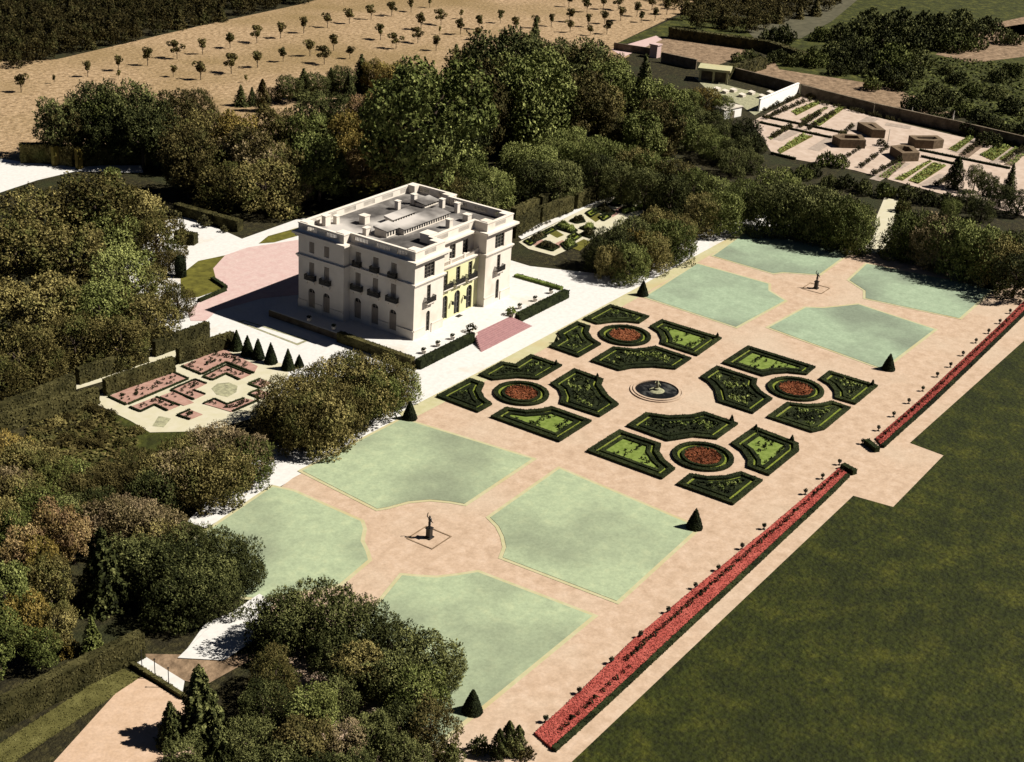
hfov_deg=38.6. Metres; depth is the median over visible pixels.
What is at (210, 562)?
domed tree
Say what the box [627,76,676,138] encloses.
broadleaf tree
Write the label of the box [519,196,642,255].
garden path
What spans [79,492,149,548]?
domed tree
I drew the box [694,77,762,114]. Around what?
yard
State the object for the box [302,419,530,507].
lawn panel
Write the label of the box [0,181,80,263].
broadleaf tree
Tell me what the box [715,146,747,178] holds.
domed tree
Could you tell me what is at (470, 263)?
window
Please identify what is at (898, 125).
crop bed
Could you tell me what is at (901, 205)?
bush
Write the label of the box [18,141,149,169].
hedge arcade
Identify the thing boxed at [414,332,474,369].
clipped hedge
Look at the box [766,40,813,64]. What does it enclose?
clipped hedge
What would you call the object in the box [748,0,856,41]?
grassy track
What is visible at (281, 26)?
orchard tree
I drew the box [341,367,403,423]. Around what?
domed tree
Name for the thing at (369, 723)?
broadleaf tree
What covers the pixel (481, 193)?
domed tree
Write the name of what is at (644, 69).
conifer
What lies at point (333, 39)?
orchard tree
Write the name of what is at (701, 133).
domed tree
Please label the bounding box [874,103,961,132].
garden wall
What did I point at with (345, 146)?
broadleaf tree
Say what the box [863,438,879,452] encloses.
end hedge
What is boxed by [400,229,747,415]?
gravel edge
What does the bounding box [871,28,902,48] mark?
bush
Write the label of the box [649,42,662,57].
gate pier
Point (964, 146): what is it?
crop bed
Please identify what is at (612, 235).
domed tree
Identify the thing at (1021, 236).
domed tree
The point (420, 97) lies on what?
broadleaf tree
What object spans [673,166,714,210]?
domed tree
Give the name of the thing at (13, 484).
domed tree
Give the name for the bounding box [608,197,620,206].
rose bed
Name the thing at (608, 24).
orchard tree
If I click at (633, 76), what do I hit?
broadleaf tree
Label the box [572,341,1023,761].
lawn
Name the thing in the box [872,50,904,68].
bush
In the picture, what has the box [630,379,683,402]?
fountain
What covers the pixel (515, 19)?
orchard tree
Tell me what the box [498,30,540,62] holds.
broadleaf tree
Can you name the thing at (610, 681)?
red flower border
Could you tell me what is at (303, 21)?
orchard tree
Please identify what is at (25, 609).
broadleaf tree
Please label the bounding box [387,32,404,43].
orchard tree
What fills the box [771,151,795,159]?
clipped hedge
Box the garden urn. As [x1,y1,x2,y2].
[543,714,548,722]
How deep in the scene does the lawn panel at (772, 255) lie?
338.99 m
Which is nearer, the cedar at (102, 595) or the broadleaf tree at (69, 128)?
the cedar at (102, 595)
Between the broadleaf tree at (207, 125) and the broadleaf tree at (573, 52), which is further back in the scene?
the broadleaf tree at (573, 52)
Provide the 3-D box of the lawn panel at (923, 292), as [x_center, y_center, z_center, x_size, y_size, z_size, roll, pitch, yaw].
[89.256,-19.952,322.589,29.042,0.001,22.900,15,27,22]
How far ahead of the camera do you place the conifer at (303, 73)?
443.32 m
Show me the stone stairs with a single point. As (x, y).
(494, 334)
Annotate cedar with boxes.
[73,527,136,622]
[153,701,187,752]
[175,663,232,752]
[201,720,237,761]
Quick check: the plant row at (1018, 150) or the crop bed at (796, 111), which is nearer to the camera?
the plant row at (1018, 150)
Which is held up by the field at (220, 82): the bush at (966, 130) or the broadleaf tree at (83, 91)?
the broadleaf tree at (83, 91)
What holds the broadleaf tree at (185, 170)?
on the ground at (228, 686)
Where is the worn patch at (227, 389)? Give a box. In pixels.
[153,382,237,426]
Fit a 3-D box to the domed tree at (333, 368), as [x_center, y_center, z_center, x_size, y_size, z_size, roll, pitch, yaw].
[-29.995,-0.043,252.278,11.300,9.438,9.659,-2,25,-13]
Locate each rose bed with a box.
[107,371,188,404]
[129,396,179,411]
[160,391,193,405]
[170,378,206,399]
[176,408,202,419]
[181,350,257,374]
[202,364,250,379]
[203,397,254,411]
[248,377,267,388]
[248,388,267,398]
[523,238,535,245]
[528,231,546,241]
[536,240,559,250]
[541,226,556,234]
[553,220,577,232]
[560,238,577,249]
[567,232,581,240]
[569,214,585,223]
[579,221,595,229]
[579,227,594,237]
[585,208,598,216]
[593,202,615,215]
[598,212,610,220]
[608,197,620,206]
[618,205,630,213]
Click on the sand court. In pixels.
(122, 724)
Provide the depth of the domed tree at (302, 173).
355.17 m
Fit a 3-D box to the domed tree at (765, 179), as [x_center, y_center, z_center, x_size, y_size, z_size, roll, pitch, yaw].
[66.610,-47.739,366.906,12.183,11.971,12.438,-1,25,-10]
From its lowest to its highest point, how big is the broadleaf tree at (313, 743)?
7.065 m
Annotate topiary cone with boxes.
[230,330,242,351]
[240,335,252,357]
[251,338,264,360]
[264,342,277,365]
[281,348,294,371]
[294,354,303,367]
[402,401,417,421]
[461,689,483,717]
[636,280,648,296]
[686,508,702,531]
[881,353,894,371]
[984,280,994,289]
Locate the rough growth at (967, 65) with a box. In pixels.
[820,34,1023,126]
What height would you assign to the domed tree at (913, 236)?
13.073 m
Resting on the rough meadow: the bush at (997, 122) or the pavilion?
the bush at (997, 122)
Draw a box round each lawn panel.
[196,487,367,596]
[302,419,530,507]
[324,572,591,741]
[491,469,692,600]
[648,264,784,326]
[714,233,849,273]
[770,304,933,367]
[850,264,990,317]
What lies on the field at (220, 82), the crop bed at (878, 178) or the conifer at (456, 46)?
the conifer at (456, 46)
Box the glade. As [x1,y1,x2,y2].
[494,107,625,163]
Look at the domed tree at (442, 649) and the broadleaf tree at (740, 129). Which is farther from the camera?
the broadleaf tree at (740, 129)
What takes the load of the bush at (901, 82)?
on the fallow field at (709, 53)
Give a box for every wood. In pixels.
[0,0,309,67]
[660,0,841,32]
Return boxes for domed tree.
[0,319,62,389]
[0,352,33,400]
[0,427,36,465]
[0,437,54,483]
[0,464,35,505]
[0,467,50,531]
[0,493,25,554]
[0,502,39,558]
[8,444,63,486]
[11,482,73,536]
[19,341,69,386]
[23,232,70,265]
[24,447,73,494]
[37,454,95,495]
[40,310,109,373]
[40,491,90,540]
[51,472,104,508]
[61,275,140,343]
[68,485,123,536]
[72,464,116,498]
[73,498,112,538]
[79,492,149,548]
[80,239,159,313]
[89,312,151,371]
[93,457,133,502]
[98,186,168,245]
[99,465,151,513]
[105,496,168,542]
[108,531,169,604]
[110,287,183,351]
[115,531,185,606]
[120,446,157,481]
[121,466,181,514]
[123,263,179,315]
[124,210,189,263]
[129,537,212,599]
[131,503,191,543]
[132,516,183,544]
[133,449,185,505]
[137,560,214,635]
[149,445,211,507]
[151,248,185,275]
[156,433,209,475]
[160,283,197,321]
[161,730,208,761]
[164,550,240,625]
[165,449,237,517]
[165,519,216,560]
[169,142,235,197]
[179,86,219,121]
[179,564,246,625]
[180,170,232,194]
[181,427,219,462]
[186,443,256,508]
[187,419,243,469]
[187,524,244,573]
[192,159,260,214]
[209,534,267,592]
[210,428,272,491]
[211,181,256,207]
[214,435,276,491]
[215,132,291,190]
[223,547,268,596]
[226,713,276,761]
[229,155,304,220]
[237,674,292,730]
[238,739,305,761]
[239,593,312,662]
[243,180,297,211]
[246,642,302,703]
[247,400,297,447]
[253,139,316,199]
[254,372,297,426]
[255,584,325,651]
[257,387,316,450]
[268,86,284,102]
[269,372,326,403]
[272,393,337,457]
[274,177,314,206]
[281,155,317,191]
[283,387,355,462]
[284,574,356,650]
[288,750,336,761]
[290,361,337,397]
[302,622,361,680]
[304,582,381,662]
[308,354,360,400]
[315,377,371,446]
[315,666,363,723]
[323,744,375,761]
[327,347,378,385]
[327,360,398,432]
[338,598,402,657]
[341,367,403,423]
[346,350,403,406]
[357,647,427,712]
[362,618,427,673]
[368,696,431,761]
[370,357,418,412]
[378,658,451,728]
[380,730,432,761]
[390,624,466,700]
[393,368,423,406]
[402,689,464,761]
[420,653,468,701]
[439,175,471,204]
[440,170,464,195]
[451,158,497,204]
[460,182,500,212]
[469,166,516,211]
[495,156,526,191]
[498,139,546,186]
[506,158,556,205]
[510,144,566,194]
[526,125,567,155]
[533,137,577,173]
[534,157,583,199]
[555,126,590,157]
[557,139,591,179]
[574,152,614,198]
[575,134,619,180]
[581,236,614,273]
[587,225,635,265]
[593,140,639,190]
[593,243,627,279]
[596,159,642,206]
[599,235,642,277]
[605,239,652,286]
[610,214,651,247]
[613,145,656,190]
[617,129,652,155]
[621,166,666,210]
[626,227,663,273]
[631,150,674,194]
[631,230,674,275]
[638,205,677,235]
[646,218,683,257]
[648,173,693,217]
[651,157,696,206]
[652,127,678,157]
[653,219,698,266]
[661,212,698,252]
[670,122,692,152]
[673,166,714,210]
[676,88,706,113]
[682,191,720,238]
[684,123,718,154]
[690,105,713,136]
[692,86,721,112]
[695,175,732,212]
[698,132,733,162]
[699,110,732,139]
[701,190,746,238]
[710,119,743,147]
[711,95,734,114]
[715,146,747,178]
[718,184,750,226]
[721,135,754,163]
[726,177,762,221]
[741,151,764,174]
[742,182,794,238]
[748,133,767,155]
[754,164,802,208]
[759,178,811,237]
[768,181,829,240]
[784,184,847,244]
[798,187,860,249]
[814,194,874,256]
[831,203,880,256]
[877,211,927,264]
[888,206,940,261]
[906,211,963,270]
[923,215,977,276]
[933,217,998,284]
[939,198,963,218]
[955,188,981,210]
[956,226,1017,281]
[963,230,1023,291]
[966,196,996,222]
[986,183,1014,206]
[990,251,1023,301]
[998,229,1023,283]
[1000,188,1023,215]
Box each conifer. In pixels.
[79,615,103,654]
[231,85,249,107]
[246,87,257,106]
[254,78,271,112]
[292,68,311,100]
[323,67,340,95]
[330,152,351,197]
[340,71,357,103]
[352,54,371,93]
[446,44,459,92]
[489,728,507,761]
[500,720,517,758]
[508,724,527,758]
[529,17,543,49]
[622,54,652,129]
[944,156,966,190]
[999,162,1017,199]
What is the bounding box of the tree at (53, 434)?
[25,408,138,468]
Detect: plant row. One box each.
[520,220,550,235]
[762,92,800,110]
[763,98,805,118]
[770,122,793,136]
[798,109,820,126]
[806,110,835,129]
[807,96,900,121]
[838,122,854,133]
[840,145,866,159]
[858,142,889,167]
[870,156,903,174]
[932,174,949,186]
[962,140,983,154]
[1001,138,1023,147]
[1002,144,1023,161]
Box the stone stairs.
[470,311,530,351]
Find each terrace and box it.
[269,232,1023,761]
[270,275,559,358]
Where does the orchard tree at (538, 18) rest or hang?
on the field at (220, 82)
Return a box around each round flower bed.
[494,380,549,405]
[599,324,650,345]
[672,441,733,471]
[767,375,823,401]
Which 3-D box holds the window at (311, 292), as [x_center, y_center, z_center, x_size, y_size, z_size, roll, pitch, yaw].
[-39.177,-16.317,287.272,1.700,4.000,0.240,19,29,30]
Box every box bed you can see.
[436,378,491,411]
[478,354,561,379]
[491,406,591,441]
[549,321,600,356]
[550,368,618,416]
[583,304,649,323]
[586,429,674,478]
[590,345,691,370]
[626,411,737,440]
[649,319,721,355]
[677,471,762,504]
[700,365,772,413]
[722,345,815,376]
[730,426,798,475]
[767,400,850,432]
[819,370,877,404]
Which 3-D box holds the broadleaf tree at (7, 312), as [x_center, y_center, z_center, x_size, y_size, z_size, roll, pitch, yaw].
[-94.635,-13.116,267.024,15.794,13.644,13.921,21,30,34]
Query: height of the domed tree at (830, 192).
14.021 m
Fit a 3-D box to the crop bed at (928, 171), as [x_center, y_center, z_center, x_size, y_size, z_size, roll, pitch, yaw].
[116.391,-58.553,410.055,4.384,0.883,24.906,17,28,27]
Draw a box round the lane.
[611,36,661,55]
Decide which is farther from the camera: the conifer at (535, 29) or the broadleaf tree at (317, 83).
the conifer at (535, 29)
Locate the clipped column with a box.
[174,255,186,277]
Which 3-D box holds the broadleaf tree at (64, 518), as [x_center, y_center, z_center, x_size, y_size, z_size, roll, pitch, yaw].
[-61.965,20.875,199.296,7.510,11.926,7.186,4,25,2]
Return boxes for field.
[0,0,692,160]
[647,38,955,115]
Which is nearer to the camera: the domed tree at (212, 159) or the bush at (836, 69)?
the domed tree at (212, 159)
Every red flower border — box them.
[535,467,849,752]
[876,302,1023,447]
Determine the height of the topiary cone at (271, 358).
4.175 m
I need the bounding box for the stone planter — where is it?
[435,340,440,346]
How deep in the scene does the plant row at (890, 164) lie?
412.69 m
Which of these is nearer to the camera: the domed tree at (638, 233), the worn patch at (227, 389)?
the worn patch at (227, 389)
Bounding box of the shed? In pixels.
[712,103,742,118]
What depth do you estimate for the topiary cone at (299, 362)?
266.47 m
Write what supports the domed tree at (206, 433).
on the gravel at (588, 292)
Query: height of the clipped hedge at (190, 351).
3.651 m
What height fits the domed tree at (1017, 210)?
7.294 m
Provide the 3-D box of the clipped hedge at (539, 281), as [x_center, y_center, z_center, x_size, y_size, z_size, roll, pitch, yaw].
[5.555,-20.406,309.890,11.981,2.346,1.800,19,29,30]
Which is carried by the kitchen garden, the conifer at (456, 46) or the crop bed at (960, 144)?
the crop bed at (960, 144)
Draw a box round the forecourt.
[188,240,298,320]
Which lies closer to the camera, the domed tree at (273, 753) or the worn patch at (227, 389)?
the domed tree at (273, 753)
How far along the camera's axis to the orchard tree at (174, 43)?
482.32 m
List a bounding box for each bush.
[27,429,44,439]
[47,416,65,427]
[56,430,79,443]
[57,639,80,660]
[61,412,78,421]
[72,436,87,445]
[78,419,94,429]
[83,436,105,448]
[84,402,105,413]
[96,428,111,440]
[97,408,118,420]
[103,166,121,181]
[111,437,132,447]
[129,424,145,434]
[436,740,466,761]
[466,734,491,756]
[517,745,536,761]
[730,52,747,61]
[741,48,758,58]
[753,54,771,64]
[758,26,783,42]
[767,47,786,62]
[776,23,797,43]
[780,168,801,179]
[784,49,805,66]
[794,164,813,180]
[804,48,829,67]
[805,45,820,52]
[805,93,815,98]
[806,162,822,177]
[808,26,832,41]
[815,149,835,167]
[820,174,837,187]
[821,40,844,53]
[824,44,853,65]
[825,60,849,76]
[827,21,850,41]
[831,153,850,168]
[834,37,857,53]
[836,173,857,190]
[841,30,866,46]
[846,59,868,74]
[847,13,885,33]
[850,18,873,36]
[851,48,874,68]
[852,178,872,195]
[853,40,878,57]
[857,7,894,28]
[862,75,881,90]
[867,63,898,79]
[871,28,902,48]
[871,42,913,66]
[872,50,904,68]
[874,14,903,36]
[874,182,899,197]
[884,71,915,90]
[888,6,916,27]
[893,17,920,38]
[894,199,912,212]
[895,60,924,79]
[897,183,920,200]
[900,96,925,111]
[901,27,938,49]
[905,47,934,68]
[914,93,942,111]
[914,189,940,206]
[915,9,940,27]
[920,23,950,43]
[921,81,950,98]
[922,11,962,32]
[928,106,951,118]
[936,30,968,53]
[936,63,953,75]
[936,192,958,207]
[939,90,967,105]
[943,8,974,31]
[944,70,969,85]
[949,101,977,117]
[956,32,989,51]
[958,82,983,98]
[959,120,978,136]
[960,22,993,39]
[966,108,995,125]
[974,15,1003,34]
[975,130,1002,147]
[982,84,1009,100]
[983,117,1011,131]
[986,67,1012,83]
[991,28,1023,44]
[997,96,1022,115]
[1002,63,1022,78]
[1002,121,1023,134]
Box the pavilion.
[698,63,732,83]
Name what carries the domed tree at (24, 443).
on the ground at (228, 686)
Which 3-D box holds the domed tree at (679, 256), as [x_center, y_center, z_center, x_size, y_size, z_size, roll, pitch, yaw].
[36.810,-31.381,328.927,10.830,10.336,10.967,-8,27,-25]
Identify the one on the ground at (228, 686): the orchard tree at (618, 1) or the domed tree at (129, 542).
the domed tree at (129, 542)
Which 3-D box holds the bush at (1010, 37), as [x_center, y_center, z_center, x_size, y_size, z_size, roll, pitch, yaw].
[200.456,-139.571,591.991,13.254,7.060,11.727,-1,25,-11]
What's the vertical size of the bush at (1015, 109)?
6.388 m
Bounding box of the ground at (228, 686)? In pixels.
[0,0,1023,761]
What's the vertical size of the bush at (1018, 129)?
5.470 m
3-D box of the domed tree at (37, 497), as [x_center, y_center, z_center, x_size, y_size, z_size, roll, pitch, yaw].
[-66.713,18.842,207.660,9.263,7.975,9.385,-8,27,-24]
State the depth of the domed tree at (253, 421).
236.89 m
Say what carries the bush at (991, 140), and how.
on the kitchen garden
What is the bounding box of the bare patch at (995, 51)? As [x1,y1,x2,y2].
[936,17,1023,61]
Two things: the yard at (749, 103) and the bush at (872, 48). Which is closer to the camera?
the yard at (749, 103)
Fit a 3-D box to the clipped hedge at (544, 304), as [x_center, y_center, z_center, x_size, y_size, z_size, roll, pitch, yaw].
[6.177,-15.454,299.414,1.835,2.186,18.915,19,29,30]
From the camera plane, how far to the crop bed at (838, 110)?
462.52 m
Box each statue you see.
[406,512,451,548]
[801,271,829,293]
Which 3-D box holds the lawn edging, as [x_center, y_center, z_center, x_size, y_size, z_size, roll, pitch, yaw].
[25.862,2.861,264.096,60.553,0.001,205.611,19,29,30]
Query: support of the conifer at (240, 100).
on the field at (220, 82)
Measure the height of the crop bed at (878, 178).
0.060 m
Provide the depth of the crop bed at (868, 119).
460.79 m
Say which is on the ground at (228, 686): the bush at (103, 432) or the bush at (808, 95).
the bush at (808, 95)
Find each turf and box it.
[181,175,406,296]
[550,213,599,250]
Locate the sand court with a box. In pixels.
[54,677,198,761]
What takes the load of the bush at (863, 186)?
on the ground at (228, 686)
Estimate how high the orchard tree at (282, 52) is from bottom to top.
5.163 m
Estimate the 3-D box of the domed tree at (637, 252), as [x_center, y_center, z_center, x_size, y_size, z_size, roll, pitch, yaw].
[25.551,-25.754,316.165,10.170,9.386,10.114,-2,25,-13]
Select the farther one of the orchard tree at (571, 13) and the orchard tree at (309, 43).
the orchard tree at (571, 13)
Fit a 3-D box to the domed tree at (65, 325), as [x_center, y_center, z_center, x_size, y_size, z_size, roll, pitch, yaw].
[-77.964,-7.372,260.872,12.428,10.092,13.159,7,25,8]
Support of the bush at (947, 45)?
on the rough meadow
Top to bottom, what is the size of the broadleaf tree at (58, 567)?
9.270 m
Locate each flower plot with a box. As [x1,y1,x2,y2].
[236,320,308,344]
[242,321,303,342]
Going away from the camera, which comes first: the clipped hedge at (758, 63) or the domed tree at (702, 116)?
the domed tree at (702, 116)
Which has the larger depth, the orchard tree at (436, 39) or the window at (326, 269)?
the orchard tree at (436, 39)
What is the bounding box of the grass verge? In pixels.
[0,668,140,761]
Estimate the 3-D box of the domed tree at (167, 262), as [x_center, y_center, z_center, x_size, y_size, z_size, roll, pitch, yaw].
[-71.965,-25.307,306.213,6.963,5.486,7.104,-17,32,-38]
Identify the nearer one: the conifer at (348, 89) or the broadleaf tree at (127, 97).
the broadleaf tree at (127, 97)
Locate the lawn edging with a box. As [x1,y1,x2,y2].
[198,231,994,747]
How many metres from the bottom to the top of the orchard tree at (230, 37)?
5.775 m
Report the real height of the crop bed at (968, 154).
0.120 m
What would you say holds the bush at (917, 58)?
on the rough meadow
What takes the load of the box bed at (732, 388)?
on the terrace at (895, 470)
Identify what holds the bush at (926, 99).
on the fallow field at (709, 53)
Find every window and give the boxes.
[309,289,314,307]
[310,242,313,252]
[310,262,313,277]
[324,293,329,312]
[325,246,328,257]
[325,267,328,281]
[355,298,360,318]
[356,252,360,263]
[356,272,360,288]
[372,304,377,324]
[373,278,377,294]
[374,257,378,269]
[390,309,395,330]
[391,284,395,299]
[392,263,396,273]
[424,261,433,277]
[426,311,428,330]
[427,285,429,297]
[442,296,446,318]
[443,274,446,284]
[449,244,454,258]
[454,290,458,312]
[456,266,459,279]
[462,239,467,253]
[466,285,470,307]
[468,261,471,274]
[495,232,503,247]
[495,279,497,297]
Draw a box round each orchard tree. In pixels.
[14,73,28,92]
[82,60,90,74]
[114,54,122,68]
[142,46,152,65]
[166,39,185,58]
[170,64,177,76]
[191,61,205,79]
[197,38,206,54]
[223,53,237,73]
[225,32,234,43]
[250,25,262,38]
[252,50,262,67]
[277,21,286,37]
[278,48,286,57]
[299,16,307,32]
[302,39,314,51]
[316,45,331,63]
[321,12,331,27]
[329,33,337,50]
[343,8,354,23]
[345,46,355,53]
[365,4,375,15]
[374,23,384,39]
[386,1,397,15]
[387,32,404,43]
[407,0,413,7]
[411,26,424,42]
[415,12,425,24]
[433,35,440,46]
[434,8,447,20]
[455,17,464,34]
[473,27,481,34]
[475,14,482,24]
[497,10,504,20]
[511,16,519,28]
[531,15,540,22]
[549,13,554,25]
[565,19,574,28]
[566,8,574,18]
[582,0,591,7]
[585,13,592,24]
[587,25,593,32]
[600,10,608,23]
[603,20,613,34]
[612,0,623,6]
[618,6,626,20]
[634,1,641,12]
[639,11,644,20]
[648,0,656,9]
[653,7,658,14]
[662,0,671,14]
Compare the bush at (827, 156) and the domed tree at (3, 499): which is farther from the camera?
the bush at (827, 156)
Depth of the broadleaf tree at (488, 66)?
398.17 m
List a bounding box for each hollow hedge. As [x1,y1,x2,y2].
[831,134,865,148]
[856,122,885,137]
[889,144,919,161]
[907,135,943,148]
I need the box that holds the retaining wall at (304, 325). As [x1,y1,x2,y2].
[269,310,510,363]
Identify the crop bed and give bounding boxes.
[774,128,803,140]
[777,133,812,153]
[792,101,819,114]
[800,106,827,120]
[808,137,831,150]
[811,107,843,125]
[846,117,877,132]
[870,162,909,180]
[879,161,904,178]
[885,123,910,128]
[895,160,931,180]
[909,162,945,183]
[919,174,944,187]
[949,134,973,151]
[950,137,979,152]
[958,142,984,157]
[980,143,1012,160]
[990,146,1014,163]
[999,146,1017,159]
[1004,153,1023,165]
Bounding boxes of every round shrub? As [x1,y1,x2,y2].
[170,209,182,218]
[196,214,212,226]
[220,225,228,231]
[466,323,477,331]
[505,306,516,315]
[876,138,886,145]
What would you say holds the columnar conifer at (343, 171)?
on the ground at (228, 686)
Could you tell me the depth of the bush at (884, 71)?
516.90 m
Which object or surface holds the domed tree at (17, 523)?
on the ground at (228, 686)
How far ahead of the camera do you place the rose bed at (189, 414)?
246.63 m
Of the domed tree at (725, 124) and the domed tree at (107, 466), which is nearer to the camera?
the domed tree at (107, 466)
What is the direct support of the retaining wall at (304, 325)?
on the mansion terrace at (523, 292)
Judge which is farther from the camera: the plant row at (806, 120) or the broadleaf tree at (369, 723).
the plant row at (806, 120)
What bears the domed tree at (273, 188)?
on the ground at (228, 686)
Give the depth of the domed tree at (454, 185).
348.62 m
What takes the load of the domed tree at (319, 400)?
on the gravel at (588, 292)
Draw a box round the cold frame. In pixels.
[738,92,745,97]
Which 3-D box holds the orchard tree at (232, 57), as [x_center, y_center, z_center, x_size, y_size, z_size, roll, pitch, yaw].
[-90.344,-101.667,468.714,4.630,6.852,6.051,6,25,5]
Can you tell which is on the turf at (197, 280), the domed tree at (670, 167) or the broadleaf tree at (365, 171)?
the broadleaf tree at (365, 171)
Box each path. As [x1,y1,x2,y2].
[76,345,288,431]
[146,654,257,682]
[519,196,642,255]
[534,206,636,248]
[860,198,897,252]
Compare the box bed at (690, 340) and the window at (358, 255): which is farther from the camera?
the box bed at (690, 340)
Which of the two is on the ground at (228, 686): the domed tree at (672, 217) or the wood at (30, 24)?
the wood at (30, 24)
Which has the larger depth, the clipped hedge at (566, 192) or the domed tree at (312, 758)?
the clipped hedge at (566, 192)
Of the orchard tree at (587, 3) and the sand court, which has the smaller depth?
the sand court
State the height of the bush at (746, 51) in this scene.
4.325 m
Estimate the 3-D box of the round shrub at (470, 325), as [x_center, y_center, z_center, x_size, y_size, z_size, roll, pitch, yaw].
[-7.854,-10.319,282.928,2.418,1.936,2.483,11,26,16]
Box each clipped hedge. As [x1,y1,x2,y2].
[0,373,76,411]
[0,386,100,432]
[0,628,145,731]
[74,345,149,384]
[102,356,175,395]
[130,660,186,698]
[151,321,209,356]
[173,202,243,231]
[173,229,198,245]
[175,331,234,363]
[197,287,226,301]
[210,276,227,287]
[336,331,415,367]
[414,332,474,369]
[510,196,540,219]
[512,207,540,238]
[514,273,563,289]
[515,289,569,320]
[537,186,564,204]
[538,195,574,222]
[565,176,585,194]
[573,186,596,208]
[593,180,612,200]
[622,199,668,213]
[668,26,769,51]
[726,56,767,78]
[759,121,831,137]
[762,115,846,133]
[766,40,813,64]
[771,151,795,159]
[919,149,1010,168]
[921,155,953,163]
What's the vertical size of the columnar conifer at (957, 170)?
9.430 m
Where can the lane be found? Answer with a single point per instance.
(645, 42)
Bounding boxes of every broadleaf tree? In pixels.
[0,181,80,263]
[0,212,67,287]
[0,275,27,336]
[0,522,47,581]
[0,560,38,635]
[0,604,31,680]
[1,587,55,649]
[10,268,85,343]
[14,626,64,669]
[18,532,61,590]
[24,493,83,563]
[25,551,77,610]
[26,218,105,298]
[31,95,86,146]
[35,596,80,649]
[42,101,89,157]
[43,169,147,242]
[53,513,93,563]
[63,77,119,143]
[73,208,138,263]
[77,92,131,153]
[79,105,128,160]
[100,77,162,155]
[114,110,168,169]
[118,91,179,164]
[135,111,183,153]
[155,87,201,122]
[155,129,196,167]
[157,122,219,197]
[161,147,211,195]
[173,108,232,158]
[208,108,258,160]
[220,123,277,184]
[250,103,294,149]
[265,710,334,761]
[275,74,308,101]
[281,678,339,733]
[284,110,331,150]
[289,128,341,191]
[291,88,328,129]
[295,152,347,201]
[305,71,331,97]
[315,127,343,160]
[319,92,354,133]
[319,108,368,159]
[323,716,369,761]
[326,65,357,91]
[328,639,392,705]
[335,131,378,184]
[343,92,377,134]
[345,145,380,189]
[347,706,397,761]
[354,53,500,186]
[360,56,383,88]
[369,61,401,90]
[371,123,447,193]
[377,101,418,163]
[381,61,442,126]
[386,59,413,79]
[393,103,477,192]
[421,102,498,172]
[426,68,468,116]
[442,36,502,93]
[448,137,487,178]
[456,69,515,160]
[458,24,543,93]
[469,54,538,148]
[470,98,505,159]
[489,44,580,153]
[496,110,531,156]
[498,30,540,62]
[510,86,550,136]
[519,68,584,141]
[534,37,571,65]
[538,44,586,80]
[543,103,586,135]
[545,69,620,142]
[547,35,620,89]
[569,44,629,101]
[578,81,625,143]
[580,54,635,111]
[596,108,629,149]
[608,74,636,113]
[621,109,668,159]
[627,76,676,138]
[634,93,687,156]
[649,80,690,116]
[658,95,700,154]
[730,117,766,152]
[965,163,986,189]
[977,172,1000,199]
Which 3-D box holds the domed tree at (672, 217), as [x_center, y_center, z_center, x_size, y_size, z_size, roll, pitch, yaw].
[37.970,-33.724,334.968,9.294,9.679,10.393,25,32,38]
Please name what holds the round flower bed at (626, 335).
on the terrace at (895, 470)
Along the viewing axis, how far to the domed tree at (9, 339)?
250.89 m
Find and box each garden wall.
[614,42,649,54]
[661,52,697,69]
[734,68,800,93]
[758,82,799,111]
[800,84,874,113]
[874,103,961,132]
[961,122,1023,145]
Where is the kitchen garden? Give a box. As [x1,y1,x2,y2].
[754,96,1023,215]
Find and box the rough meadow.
[618,0,1023,135]
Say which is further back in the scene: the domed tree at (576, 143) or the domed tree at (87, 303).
the domed tree at (576, 143)
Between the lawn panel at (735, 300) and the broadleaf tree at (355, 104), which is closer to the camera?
the lawn panel at (735, 300)
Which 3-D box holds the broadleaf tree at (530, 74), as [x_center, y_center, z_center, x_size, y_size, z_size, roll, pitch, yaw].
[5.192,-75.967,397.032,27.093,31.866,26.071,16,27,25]
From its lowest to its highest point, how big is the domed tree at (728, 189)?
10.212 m
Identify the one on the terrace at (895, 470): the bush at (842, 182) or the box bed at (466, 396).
the box bed at (466, 396)
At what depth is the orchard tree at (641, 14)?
588.02 m
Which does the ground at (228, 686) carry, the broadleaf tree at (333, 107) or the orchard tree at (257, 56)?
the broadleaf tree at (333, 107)
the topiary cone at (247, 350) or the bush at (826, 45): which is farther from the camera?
the bush at (826, 45)
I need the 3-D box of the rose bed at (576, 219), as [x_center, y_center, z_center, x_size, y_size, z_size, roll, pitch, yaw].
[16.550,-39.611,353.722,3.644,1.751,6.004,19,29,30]
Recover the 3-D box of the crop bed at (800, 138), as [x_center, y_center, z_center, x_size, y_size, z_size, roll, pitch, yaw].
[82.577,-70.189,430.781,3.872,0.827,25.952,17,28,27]
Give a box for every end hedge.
[840,462,857,474]
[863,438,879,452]
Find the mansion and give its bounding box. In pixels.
[291,182,519,340]
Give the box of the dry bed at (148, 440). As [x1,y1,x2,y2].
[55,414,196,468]
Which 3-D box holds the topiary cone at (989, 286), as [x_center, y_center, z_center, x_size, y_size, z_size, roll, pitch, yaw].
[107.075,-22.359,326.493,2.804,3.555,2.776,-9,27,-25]
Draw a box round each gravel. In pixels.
[0,158,803,645]
[139,657,183,691]
[178,594,268,659]
[519,200,600,238]
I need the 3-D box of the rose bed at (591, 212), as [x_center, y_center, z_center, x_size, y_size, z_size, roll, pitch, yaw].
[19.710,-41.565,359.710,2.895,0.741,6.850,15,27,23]
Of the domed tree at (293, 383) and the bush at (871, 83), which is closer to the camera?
the domed tree at (293, 383)

